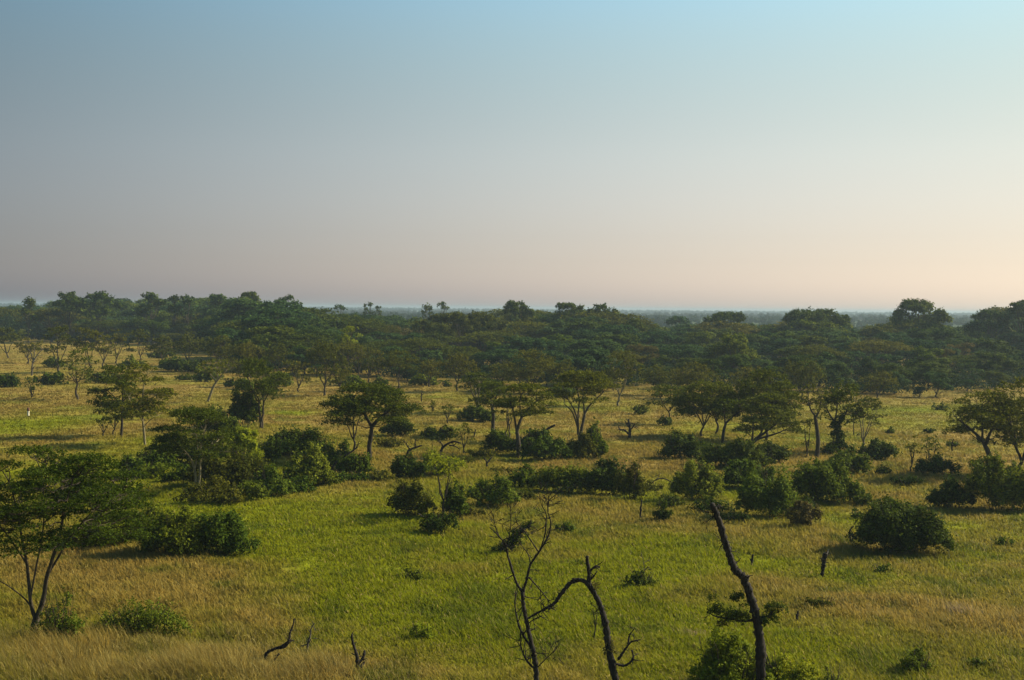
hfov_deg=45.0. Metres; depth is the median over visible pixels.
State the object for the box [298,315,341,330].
forest tree
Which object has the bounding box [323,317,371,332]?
forest tree
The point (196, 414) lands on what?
acacia tree
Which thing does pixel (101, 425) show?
acacia tree
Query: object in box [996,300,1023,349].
broadleaf tree
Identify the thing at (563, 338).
forest tree
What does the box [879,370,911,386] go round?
forest tree
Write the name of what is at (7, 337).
acacia tree
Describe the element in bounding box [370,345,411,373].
forest tree
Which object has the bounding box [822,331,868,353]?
forest tree
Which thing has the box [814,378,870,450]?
acacia tree
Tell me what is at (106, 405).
acacia tree
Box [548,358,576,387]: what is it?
acacia tree
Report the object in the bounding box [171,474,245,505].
bush
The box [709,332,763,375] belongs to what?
broadleaf tree
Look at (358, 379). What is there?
bush
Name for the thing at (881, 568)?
bush
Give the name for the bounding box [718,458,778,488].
bush
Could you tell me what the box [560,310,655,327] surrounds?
forest tree
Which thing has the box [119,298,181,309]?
forest tree
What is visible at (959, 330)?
forest tree
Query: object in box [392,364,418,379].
forest tree
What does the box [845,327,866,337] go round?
forest tree
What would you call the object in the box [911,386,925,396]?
forest tree
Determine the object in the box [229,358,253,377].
acacia tree
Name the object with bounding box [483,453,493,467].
stump
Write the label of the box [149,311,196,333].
forest tree
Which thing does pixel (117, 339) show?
acacia tree
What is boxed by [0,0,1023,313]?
sky
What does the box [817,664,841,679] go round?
bush
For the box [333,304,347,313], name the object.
broadleaf tree
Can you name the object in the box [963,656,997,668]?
bush
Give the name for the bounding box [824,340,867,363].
forest tree
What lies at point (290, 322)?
forest tree
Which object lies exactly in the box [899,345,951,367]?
forest tree
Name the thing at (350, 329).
broadleaf tree
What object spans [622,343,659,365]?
forest tree
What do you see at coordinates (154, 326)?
forest tree
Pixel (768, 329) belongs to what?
forest tree
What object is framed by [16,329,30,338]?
forest tree
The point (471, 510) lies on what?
scrub tuft
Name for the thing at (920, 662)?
bush
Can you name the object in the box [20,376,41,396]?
acacia tree
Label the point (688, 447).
bush
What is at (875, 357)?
forest tree
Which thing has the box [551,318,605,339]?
forest tree
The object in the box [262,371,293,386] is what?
bush
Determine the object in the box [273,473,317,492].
shrub
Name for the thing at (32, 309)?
forest tree
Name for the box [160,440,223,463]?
bush
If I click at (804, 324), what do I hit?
forest tree
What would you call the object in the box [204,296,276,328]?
forest tree
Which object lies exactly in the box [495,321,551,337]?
forest tree
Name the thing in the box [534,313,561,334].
forest tree
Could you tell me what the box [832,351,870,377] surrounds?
forest tree
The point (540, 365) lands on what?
acacia tree
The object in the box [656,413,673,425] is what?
bush
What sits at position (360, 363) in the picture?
forest tree
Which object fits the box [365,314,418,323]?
forest tree
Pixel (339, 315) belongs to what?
forest tree
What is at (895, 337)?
forest tree
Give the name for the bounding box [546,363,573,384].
forest tree
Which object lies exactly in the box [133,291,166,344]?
broadleaf tree
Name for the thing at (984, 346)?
forest tree
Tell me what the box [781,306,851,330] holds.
broadleaf tree
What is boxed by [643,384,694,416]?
acacia tree
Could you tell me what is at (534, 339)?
forest tree
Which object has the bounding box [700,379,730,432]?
acacia tree
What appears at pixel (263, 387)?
acacia tree
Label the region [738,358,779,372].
forest tree
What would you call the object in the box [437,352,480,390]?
acacia tree
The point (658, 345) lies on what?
forest tree
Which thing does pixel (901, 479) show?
scrub tuft
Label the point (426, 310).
broadleaf tree
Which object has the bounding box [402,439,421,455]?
fallen branch
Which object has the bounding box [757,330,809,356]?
forest tree
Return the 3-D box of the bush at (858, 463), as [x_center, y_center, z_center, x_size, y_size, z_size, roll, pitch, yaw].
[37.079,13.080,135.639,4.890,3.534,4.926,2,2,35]
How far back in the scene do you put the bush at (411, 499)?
104.59 m
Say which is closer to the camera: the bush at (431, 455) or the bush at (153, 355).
the bush at (431, 455)
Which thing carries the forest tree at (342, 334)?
on the ground at (196, 383)
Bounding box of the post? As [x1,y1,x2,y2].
[639,500,641,517]
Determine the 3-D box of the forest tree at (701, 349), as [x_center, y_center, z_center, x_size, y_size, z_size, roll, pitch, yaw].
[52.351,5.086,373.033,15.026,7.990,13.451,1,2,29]
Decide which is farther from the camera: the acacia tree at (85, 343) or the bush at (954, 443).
the acacia tree at (85, 343)
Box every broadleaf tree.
[20,296,37,343]
[51,291,87,342]
[78,290,122,340]
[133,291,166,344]
[166,294,180,336]
[172,294,196,333]
[202,293,227,315]
[238,291,261,302]
[275,294,302,305]
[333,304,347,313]
[335,325,362,367]
[363,302,376,314]
[372,305,381,316]
[408,310,509,346]
[421,302,433,317]
[437,301,449,313]
[502,299,537,322]
[554,302,586,349]
[584,302,617,319]
[624,317,650,353]
[664,315,689,325]
[701,310,747,326]
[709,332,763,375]
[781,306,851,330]
[886,298,953,330]
[961,308,1013,338]
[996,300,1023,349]
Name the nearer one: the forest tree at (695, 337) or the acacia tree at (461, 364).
the acacia tree at (461, 364)
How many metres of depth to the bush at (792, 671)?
58.24 m
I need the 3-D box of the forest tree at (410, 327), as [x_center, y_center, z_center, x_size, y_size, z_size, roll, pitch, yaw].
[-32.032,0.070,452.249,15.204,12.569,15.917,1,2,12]
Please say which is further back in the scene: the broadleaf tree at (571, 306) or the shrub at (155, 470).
the broadleaf tree at (571, 306)
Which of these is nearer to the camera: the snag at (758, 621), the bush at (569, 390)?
the snag at (758, 621)
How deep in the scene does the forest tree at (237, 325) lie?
401.19 m
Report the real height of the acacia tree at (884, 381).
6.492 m
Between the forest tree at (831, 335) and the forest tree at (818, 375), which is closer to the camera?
the forest tree at (818, 375)
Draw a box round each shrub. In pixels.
[118,461,173,477]
[155,462,210,481]
[223,480,270,500]
[258,437,305,455]
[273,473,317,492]
[306,466,342,485]
[333,471,370,481]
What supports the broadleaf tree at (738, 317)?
on the ground at (196, 383)
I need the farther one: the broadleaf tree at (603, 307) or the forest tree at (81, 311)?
the forest tree at (81, 311)
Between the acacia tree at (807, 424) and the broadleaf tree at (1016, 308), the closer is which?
the acacia tree at (807, 424)
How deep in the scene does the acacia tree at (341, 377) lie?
260.99 m
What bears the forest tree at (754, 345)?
on the ground at (196, 383)
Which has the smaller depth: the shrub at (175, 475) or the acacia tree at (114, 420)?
the shrub at (175, 475)
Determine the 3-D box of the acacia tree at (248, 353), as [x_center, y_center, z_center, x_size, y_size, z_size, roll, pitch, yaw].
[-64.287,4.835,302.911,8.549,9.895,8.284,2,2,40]
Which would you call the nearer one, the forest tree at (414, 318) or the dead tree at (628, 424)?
the dead tree at (628, 424)
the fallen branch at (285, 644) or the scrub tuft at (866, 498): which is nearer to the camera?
the fallen branch at (285, 644)
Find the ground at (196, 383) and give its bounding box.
[0,305,1023,679]
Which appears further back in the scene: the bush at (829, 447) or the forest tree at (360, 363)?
the forest tree at (360, 363)
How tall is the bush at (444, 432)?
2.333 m
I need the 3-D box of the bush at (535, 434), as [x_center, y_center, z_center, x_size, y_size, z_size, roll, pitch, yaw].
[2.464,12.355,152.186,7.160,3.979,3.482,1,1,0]
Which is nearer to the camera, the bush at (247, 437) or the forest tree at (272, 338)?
the bush at (247, 437)
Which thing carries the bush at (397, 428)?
on the ground at (196, 383)
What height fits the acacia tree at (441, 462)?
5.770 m
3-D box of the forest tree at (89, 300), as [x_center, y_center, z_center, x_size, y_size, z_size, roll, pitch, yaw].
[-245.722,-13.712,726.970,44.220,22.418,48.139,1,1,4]
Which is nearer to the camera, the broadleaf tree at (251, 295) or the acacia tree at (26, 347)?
the acacia tree at (26, 347)
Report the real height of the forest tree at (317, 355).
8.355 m
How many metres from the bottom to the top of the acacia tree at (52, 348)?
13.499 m
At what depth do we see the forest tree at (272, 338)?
336.67 m
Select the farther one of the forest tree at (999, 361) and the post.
the forest tree at (999, 361)
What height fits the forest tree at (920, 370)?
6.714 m
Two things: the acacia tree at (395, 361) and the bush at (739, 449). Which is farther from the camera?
the acacia tree at (395, 361)
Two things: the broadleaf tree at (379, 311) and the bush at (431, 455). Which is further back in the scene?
the broadleaf tree at (379, 311)
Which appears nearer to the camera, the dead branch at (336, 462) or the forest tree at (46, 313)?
the dead branch at (336, 462)
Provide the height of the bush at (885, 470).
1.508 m
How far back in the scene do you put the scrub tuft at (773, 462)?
141.75 m
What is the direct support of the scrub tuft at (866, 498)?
on the ground at (196, 383)
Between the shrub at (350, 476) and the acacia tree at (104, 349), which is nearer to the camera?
the shrub at (350, 476)
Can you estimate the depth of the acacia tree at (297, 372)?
260.26 m
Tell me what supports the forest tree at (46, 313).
on the ground at (196, 383)
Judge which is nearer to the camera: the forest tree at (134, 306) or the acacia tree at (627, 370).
the acacia tree at (627, 370)
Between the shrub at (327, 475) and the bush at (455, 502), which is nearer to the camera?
the bush at (455, 502)
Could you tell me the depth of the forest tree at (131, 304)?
717.36 m
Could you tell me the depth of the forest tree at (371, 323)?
432.43 m
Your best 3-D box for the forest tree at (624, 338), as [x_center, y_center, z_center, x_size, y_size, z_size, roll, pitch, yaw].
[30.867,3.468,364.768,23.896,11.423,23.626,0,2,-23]
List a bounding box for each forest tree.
[0,307,33,324]
[0,313,21,329]
[8,306,47,329]
[15,307,90,341]
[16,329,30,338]
[40,300,56,307]
[50,317,91,334]
[56,323,80,335]
[57,307,104,334]
[73,299,105,305]
[73,323,106,342]
[77,307,131,334]
[80,319,138,343]
[99,315,112,339]
[107,299,129,329]
[107,331,121,338]
[113,309,166,323]
[116,316,163,343]
[118,298,134,311]
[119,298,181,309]
[123,301,145,335]
[124,305,140,331]
[135,299,147,303]
[139,317,177,337]
[139,321,170,343]
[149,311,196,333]
[154,303,197,310]
[159,333,189,347]
[179,298,222,306]
[183,315,210,329]
[191,309,252,337]
[197,308,226,335]
[199,296,238,318]
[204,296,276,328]
[207,331,236,358]
[210,316,341,362]
[210,319,251,334]
[220,304,315,327]
[225,325,308,362]
[225,332,291,366]
[239,308,297,332]
[253,299,305,315]
[280,354,307,376]
[286,345,318,373]
[293,327,340,366]
[295,306,361,319]
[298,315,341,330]
[303,347,345,372]
[305,341,377,367]
[306,318,346,331]
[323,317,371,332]
[329,338,354,358]
[330,314,363,318]
[333,330,363,338]
[336,316,392,356]
[338,335,373,357]
[346,351,371,372]
[348,312,372,318]
[352,331,399,355]
[354,359,385,377]
[358,317,393,340]
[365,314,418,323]
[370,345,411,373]
[384,325,423,343]
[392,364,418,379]
[406,316,421,325]
[407,325,439,350]
[411,349,448,367]
[429,344,461,359]
[444,330,509,362]
[471,348,526,369]
[472,331,524,362]
[478,325,511,344]
[479,365,502,379]
[481,308,554,318]
[485,341,502,363]
[486,335,538,350]
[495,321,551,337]
[499,314,537,334]
[503,337,569,351]
[506,367,534,384]
[510,350,569,378]
[514,338,562,357]
[519,325,553,338]
[521,315,585,337]
[528,316,551,338]
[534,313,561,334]
[536,319,580,353]
[537,374,555,385]
[540,333,580,358]
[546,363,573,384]
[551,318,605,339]
[554,355,579,368]
[555,338,625,369]
[557,347,622,370]
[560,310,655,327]
[571,315,611,329]
[574,323,651,341]
[594,332,649,352]
[606,349,653,365]
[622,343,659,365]
[638,330,685,353]
[639,343,678,357]
[648,326,671,344]
[651,344,704,365]
[663,326,714,342]
[667,357,716,380]
[668,323,695,329]
[678,331,715,347]
[682,328,717,344]
[685,344,705,357]
[691,319,761,338]
[692,358,727,382]
[699,347,729,367]
[701,328,734,344]
[714,353,755,375]
[735,342,767,359]
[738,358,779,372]
[742,323,778,333]
[748,327,779,333]
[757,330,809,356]
[762,338,802,358]
[765,345,821,363]
[772,321,786,327]
[772,325,790,333]
[772,354,822,372]
[786,317,852,347]
[787,344,850,359]
[790,335,828,355]
[793,327,841,348]
[796,360,824,392]
[809,351,841,385]
[817,361,855,384]
[819,321,854,346]
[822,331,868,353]
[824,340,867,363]
[831,335,864,356]
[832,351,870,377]
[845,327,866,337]
[845,339,913,362]
[854,356,881,382]
[855,327,891,351]
[857,353,901,370]
[859,320,930,360]
[861,337,892,360]
[863,362,914,380]
[873,331,924,356]
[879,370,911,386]
[890,338,960,358]
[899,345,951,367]
[903,321,963,337]
[904,328,978,358]
[904,360,957,386]
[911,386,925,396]
[917,348,956,368]
[922,370,954,396]
[933,325,962,355]
[933,355,985,371]
[934,334,981,352]
[942,342,974,371]
[954,351,1023,374]
[956,330,994,352]
[960,339,1009,358]
[962,379,973,390]
[969,338,1020,359]
[974,323,1023,350]
[979,370,1011,387]
[980,305,1022,319]
[987,323,1023,350]
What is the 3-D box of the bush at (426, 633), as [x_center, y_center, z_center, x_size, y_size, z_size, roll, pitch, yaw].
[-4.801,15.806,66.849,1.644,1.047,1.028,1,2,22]
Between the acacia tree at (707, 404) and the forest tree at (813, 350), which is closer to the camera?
the acacia tree at (707, 404)
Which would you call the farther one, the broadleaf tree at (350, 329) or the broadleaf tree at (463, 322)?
the broadleaf tree at (463, 322)
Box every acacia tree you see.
[0,327,21,357]
[0,444,162,636]
[13,336,43,363]
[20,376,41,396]
[37,323,76,372]
[50,346,98,399]
[67,327,105,370]
[85,363,139,435]
[90,334,118,365]
[94,416,112,435]
[104,411,120,433]
[105,361,178,445]
[107,328,130,362]
[127,329,153,361]
[142,404,250,483]
[148,334,174,361]
[170,330,205,361]
[194,356,236,401]
[199,335,237,373]
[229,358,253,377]
[231,340,265,378]
[231,355,292,427]
[262,341,294,371]
[285,360,313,390]
[303,340,352,394]
[315,377,426,459]
[327,362,351,389]
[336,393,373,450]
[346,343,369,375]
[359,348,379,382]
[368,349,388,378]
[377,350,420,388]
[413,358,444,386]
[425,452,463,512]
[428,400,435,411]
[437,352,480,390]
[439,403,457,422]
[454,372,496,407]
[454,422,474,452]
[468,380,517,429]
[486,359,515,380]
[488,378,559,457]
[501,348,564,383]
[502,391,518,436]
[542,368,619,439]
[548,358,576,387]
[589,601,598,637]
[600,349,649,405]
[637,363,677,391]
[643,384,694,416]
[668,361,719,386]
[669,377,745,436]
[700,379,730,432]
[711,398,758,443]
[724,368,803,439]
[728,365,761,388]
[731,392,806,441]
[777,358,826,397]
[796,382,832,456]
[800,419,817,456]
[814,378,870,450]
[848,395,887,443]
[858,369,898,397]
[905,435,920,470]
[920,433,942,460]
[940,388,1023,459]
[972,373,1023,473]
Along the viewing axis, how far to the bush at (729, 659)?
58.10 m
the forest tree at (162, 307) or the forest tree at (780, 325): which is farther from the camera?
the forest tree at (162, 307)
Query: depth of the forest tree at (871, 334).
444.64 m
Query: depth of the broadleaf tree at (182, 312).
559.00 m
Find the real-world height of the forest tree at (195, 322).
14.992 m
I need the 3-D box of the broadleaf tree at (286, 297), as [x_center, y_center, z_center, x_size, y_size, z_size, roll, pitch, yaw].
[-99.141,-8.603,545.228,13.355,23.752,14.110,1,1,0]
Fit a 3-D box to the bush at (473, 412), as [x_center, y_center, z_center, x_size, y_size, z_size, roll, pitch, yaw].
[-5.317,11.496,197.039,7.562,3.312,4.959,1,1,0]
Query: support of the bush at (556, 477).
on the ground at (196, 383)
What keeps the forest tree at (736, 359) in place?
on the ground at (196, 383)
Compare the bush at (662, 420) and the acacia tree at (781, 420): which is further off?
the bush at (662, 420)
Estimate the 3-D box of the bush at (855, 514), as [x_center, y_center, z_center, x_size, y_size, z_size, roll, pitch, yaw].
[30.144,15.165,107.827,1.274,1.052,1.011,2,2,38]
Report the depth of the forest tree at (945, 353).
324.63 m
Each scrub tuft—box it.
[364,468,396,481]
[372,436,406,446]
[447,452,475,462]
[457,505,486,516]
[463,447,495,457]
[489,464,515,473]
[509,488,535,498]
[644,479,663,491]
[655,492,687,506]
[687,496,734,512]
[719,510,750,520]
[753,452,776,466]
[791,497,815,508]
[850,491,880,505]
[890,475,924,485]
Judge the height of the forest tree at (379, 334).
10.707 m
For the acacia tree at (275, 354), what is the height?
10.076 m
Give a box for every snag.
[534,555,643,679]
[700,502,790,679]
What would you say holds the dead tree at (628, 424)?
on the ground at (196, 383)
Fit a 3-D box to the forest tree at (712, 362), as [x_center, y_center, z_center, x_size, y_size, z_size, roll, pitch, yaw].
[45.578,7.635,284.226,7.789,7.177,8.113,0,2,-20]
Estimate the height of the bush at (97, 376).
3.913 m
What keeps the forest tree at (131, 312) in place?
on the ground at (196, 383)
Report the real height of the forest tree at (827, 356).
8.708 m
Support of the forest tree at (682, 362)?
on the ground at (196, 383)
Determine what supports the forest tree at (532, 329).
on the ground at (196, 383)
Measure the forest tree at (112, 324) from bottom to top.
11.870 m
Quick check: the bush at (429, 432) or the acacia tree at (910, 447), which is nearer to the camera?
the acacia tree at (910, 447)
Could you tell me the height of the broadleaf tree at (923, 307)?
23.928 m
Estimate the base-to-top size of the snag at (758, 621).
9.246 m
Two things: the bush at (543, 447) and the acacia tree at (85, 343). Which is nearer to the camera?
the bush at (543, 447)
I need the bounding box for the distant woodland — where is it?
[0,302,979,333]
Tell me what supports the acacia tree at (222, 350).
on the ground at (196, 383)
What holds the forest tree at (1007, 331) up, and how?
on the ground at (196, 383)
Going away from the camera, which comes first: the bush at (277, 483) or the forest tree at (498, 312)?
the bush at (277, 483)
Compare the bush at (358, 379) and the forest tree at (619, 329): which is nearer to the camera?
the bush at (358, 379)
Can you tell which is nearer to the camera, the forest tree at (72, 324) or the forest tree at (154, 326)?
the forest tree at (154, 326)
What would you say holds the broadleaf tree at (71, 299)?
on the ground at (196, 383)
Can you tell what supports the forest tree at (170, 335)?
on the ground at (196, 383)
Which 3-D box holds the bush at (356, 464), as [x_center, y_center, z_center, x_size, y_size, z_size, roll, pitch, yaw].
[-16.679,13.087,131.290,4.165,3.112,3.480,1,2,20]
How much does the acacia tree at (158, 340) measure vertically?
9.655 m
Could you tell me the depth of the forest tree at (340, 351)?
370.28 m
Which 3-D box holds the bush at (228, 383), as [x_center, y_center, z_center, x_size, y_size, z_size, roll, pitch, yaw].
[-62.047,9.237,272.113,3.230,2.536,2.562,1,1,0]
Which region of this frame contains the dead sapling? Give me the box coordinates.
[301,621,317,650]
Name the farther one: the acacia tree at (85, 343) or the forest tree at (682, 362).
the acacia tree at (85, 343)
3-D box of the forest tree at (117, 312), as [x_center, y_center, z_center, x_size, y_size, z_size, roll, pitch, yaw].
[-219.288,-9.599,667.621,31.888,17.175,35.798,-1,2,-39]
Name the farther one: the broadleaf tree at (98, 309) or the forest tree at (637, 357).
the broadleaf tree at (98, 309)
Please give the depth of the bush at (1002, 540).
96.14 m
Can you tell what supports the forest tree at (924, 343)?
on the ground at (196, 383)
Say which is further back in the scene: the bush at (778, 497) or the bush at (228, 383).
the bush at (228, 383)
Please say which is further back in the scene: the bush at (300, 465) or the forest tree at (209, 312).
the forest tree at (209, 312)
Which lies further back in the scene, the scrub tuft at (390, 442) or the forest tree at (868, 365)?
the forest tree at (868, 365)
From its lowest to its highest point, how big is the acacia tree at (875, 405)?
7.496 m
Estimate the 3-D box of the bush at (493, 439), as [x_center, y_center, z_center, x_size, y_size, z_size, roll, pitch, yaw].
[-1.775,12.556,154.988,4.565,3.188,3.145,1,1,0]
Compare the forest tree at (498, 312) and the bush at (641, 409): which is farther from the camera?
the forest tree at (498, 312)
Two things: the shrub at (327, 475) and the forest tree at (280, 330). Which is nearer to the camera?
the shrub at (327, 475)
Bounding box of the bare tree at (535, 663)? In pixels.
[485,481,573,679]
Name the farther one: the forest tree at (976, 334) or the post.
the forest tree at (976, 334)
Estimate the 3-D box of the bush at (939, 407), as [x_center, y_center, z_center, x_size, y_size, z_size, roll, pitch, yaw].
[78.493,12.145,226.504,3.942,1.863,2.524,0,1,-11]
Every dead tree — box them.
[27,346,43,375]
[617,419,637,438]
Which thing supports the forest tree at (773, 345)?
on the ground at (196, 383)
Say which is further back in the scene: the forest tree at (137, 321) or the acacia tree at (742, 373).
the forest tree at (137, 321)
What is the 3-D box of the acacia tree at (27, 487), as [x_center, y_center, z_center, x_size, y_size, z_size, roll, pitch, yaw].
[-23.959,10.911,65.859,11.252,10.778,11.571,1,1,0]
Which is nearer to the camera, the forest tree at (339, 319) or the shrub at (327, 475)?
the shrub at (327, 475)
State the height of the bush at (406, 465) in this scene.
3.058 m
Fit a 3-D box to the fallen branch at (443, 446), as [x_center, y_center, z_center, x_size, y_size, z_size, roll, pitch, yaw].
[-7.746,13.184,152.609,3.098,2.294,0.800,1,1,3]
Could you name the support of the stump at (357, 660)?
on the ground at (196, 383)
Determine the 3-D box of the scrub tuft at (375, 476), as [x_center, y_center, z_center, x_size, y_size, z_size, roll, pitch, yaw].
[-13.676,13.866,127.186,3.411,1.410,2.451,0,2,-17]
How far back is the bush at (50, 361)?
348.00 m
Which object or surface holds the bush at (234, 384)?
on the ground at (196, 383)
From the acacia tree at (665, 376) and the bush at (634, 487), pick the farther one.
the acacia tree at (665, 376)
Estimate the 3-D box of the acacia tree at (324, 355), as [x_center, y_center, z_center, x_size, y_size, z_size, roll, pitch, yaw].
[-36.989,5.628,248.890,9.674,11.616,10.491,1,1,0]
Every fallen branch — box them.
[226,617,294,662]
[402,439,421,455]
[438,440,460,451]
[652,473,669,484]
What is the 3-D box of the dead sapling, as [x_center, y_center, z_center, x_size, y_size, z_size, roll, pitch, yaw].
[-10.289,15.343,62.619,0.927,2.182,0.507,1,1,0]
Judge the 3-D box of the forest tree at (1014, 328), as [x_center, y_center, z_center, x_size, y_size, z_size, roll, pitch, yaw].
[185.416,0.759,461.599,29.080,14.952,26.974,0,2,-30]
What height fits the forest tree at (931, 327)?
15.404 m
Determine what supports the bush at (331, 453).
on the ground at (196, 383)
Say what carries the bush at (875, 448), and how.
on the ground at (196, 383)
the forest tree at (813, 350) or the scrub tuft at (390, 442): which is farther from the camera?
the forest tree at (813, 350)
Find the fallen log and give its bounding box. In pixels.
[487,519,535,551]
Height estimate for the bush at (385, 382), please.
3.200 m
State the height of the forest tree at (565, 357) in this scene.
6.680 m
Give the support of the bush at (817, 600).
on the ground at (196, 383)
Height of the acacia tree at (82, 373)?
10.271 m
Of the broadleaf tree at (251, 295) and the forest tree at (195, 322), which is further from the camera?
the broadleaf tree at (251, 295)
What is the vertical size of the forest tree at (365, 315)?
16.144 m
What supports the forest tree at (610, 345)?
on the ground at (196, 383)
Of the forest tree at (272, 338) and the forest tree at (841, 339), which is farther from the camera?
the forest tree at (841, 339)
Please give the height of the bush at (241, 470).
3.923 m
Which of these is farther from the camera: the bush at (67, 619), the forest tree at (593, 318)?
the forest tree at (593, 318)
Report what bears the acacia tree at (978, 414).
on the ground at (196, 383)
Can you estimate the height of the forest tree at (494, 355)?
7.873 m
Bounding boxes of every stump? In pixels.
[351,631,367,670]
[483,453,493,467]
[820,549,828,576]
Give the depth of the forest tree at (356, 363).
334.77 m
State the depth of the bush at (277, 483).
117.08 m
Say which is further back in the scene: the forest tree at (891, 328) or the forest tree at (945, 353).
the forest tree at (891, 328)
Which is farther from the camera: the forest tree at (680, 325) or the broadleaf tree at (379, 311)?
the broadleaf tree at (379, 311)
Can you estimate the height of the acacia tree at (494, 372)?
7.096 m
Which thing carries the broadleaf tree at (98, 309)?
on the ground at (196, 383)
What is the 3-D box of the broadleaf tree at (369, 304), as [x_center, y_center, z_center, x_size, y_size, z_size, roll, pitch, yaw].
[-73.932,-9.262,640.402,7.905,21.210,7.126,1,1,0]
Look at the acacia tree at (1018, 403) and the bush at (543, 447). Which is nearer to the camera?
the acacia tree at (1018, 403)
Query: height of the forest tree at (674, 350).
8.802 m
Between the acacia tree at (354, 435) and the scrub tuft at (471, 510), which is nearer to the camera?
the scrub tuft at (471, 510)
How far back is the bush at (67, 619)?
64.06 m
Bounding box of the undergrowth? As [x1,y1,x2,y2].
[0,328,1023,393]
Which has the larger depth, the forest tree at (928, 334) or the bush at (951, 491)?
the forest tree at (928, 334)
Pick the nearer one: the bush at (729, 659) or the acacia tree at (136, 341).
the bush at (729, 659)
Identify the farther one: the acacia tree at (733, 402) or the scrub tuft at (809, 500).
the acacia tree at (733, 402)
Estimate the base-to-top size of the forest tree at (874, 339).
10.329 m
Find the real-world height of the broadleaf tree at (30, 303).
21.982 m
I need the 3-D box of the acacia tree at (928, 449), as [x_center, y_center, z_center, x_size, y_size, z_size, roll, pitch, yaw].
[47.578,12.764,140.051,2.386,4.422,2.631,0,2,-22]
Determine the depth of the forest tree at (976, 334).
421.51 m
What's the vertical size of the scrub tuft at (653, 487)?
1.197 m
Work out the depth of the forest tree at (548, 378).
283.66 m
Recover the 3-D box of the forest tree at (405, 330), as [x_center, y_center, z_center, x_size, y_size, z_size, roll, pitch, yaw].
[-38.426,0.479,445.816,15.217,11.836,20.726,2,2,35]
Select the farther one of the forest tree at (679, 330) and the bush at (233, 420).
the forest tree at (679, 330)
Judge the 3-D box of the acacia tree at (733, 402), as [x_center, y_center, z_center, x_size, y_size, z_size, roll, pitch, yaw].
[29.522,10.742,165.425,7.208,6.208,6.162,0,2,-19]
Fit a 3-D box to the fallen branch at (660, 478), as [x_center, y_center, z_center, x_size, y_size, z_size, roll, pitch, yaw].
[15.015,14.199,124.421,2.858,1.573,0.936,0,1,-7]
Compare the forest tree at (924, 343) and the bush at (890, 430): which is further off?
the forest tree at (924, 343)
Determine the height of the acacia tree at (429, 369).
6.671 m
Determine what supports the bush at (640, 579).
on the ground at (196, 383)
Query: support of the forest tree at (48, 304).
on the ground at (196, 383)
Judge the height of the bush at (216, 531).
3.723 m
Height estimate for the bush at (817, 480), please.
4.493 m
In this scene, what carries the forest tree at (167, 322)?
on the ground at (196, 383)
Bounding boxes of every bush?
[0,372,20,386]
[26,584,87,640]
[32,371,68,384]
[41,355,67,367]
[60,473,97,488]
[61,516,135,548]
[81,592,199,637]
[82,368,129,383]
[85,507,143,540]
[115,354,147,368]
[117,452,148,476]
[124,499,207,555]
[134,447,178,469]
[147,350,178,357]
[158,355,206,371]
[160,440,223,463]
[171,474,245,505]
[175,372,192,379]
[181,451,271,486]
[190,365,223,381]
[193,403,240,434]
[193,505,261,556]
[216,425,264,462]
[223,377,234,386]
[224,380,261,426]
[232,378,253,387]
[240,462,296,495]
[257,434,282,463]
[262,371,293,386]
[263,424,330,454]
[280,441,338,485]
[318,439,353,469]
[328,373,365,385]
[334,448,374,473]
[370,375,391,386]
[374,417,417,436]
[384,479,436,516]
[389,451,434,479]
[403,566,428,580]
[405,372,439,385]
[409,622,436,639]
[417,426,437,438]
[419,509,458,533]
[422,447,467,475]
[435,424,456,439]
[437,479,472,515]
[439,379,451,386]
[455,402,501,421]
[465,470,521,505]
[472,378,501,391]
[480,428,512,451]
[503,426,551,455]
[507,462,536,487]
[516,433,573,459]
[526,461,598,494]
[548,382,575,396]
[555,521,575,531]
[565,431,598,459]
[585,416,608,457]
[585,456,626,494]
[610,458,646,500]
[624,568,659,586]
[632,403,650,414]
[652,498,673,519]
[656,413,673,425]
[656,427,706,458]
[668,458,724,500]
[685,617,781,679]
[696,435,771,467]
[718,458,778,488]
[730,459,797,518]
[756,439,793,461]
[769,648,824,679]
[781,499,822,525]
[784,456,870,504]
[805,593,834,609]
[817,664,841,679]
[820,440,837,453]
[821,443,875,474]
[845,491,959,556]
[849,507,862,516]
[857,436,902,459]
[870,562,892,572]
[874,462,891,473]
[884,426,894,433]
[896,645,934,672]
[912,452,965,476]
[922,427,936,432]
[924,473,976,507]
[930,401,950,409]
[944,439,959,447]
[960,450,1023,511]
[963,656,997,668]
[994,537,1015,545]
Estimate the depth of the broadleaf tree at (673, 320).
597.55 m
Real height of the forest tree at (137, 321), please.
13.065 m
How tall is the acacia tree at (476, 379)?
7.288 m
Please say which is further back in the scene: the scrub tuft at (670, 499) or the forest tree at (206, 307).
the forest tree at (206, 307)
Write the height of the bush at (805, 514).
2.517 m
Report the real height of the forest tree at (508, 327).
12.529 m
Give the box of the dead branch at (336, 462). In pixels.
[330,442,359,469]
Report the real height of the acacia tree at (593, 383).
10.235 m
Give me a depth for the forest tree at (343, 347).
322.19 m
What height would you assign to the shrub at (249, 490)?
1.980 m
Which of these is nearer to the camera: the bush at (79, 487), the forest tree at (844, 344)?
the bush at (79, 487)
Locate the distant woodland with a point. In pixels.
(773, 317)
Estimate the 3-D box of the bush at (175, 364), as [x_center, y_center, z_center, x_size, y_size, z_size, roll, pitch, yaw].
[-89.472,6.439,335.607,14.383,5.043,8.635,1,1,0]
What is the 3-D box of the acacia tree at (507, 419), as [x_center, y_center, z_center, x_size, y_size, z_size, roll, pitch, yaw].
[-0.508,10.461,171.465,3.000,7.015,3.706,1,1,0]
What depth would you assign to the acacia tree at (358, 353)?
298.72 m
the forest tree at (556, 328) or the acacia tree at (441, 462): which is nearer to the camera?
the acacia tree at (441, 462)
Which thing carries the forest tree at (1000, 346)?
on the ground at (196, 383)
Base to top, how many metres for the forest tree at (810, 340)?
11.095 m

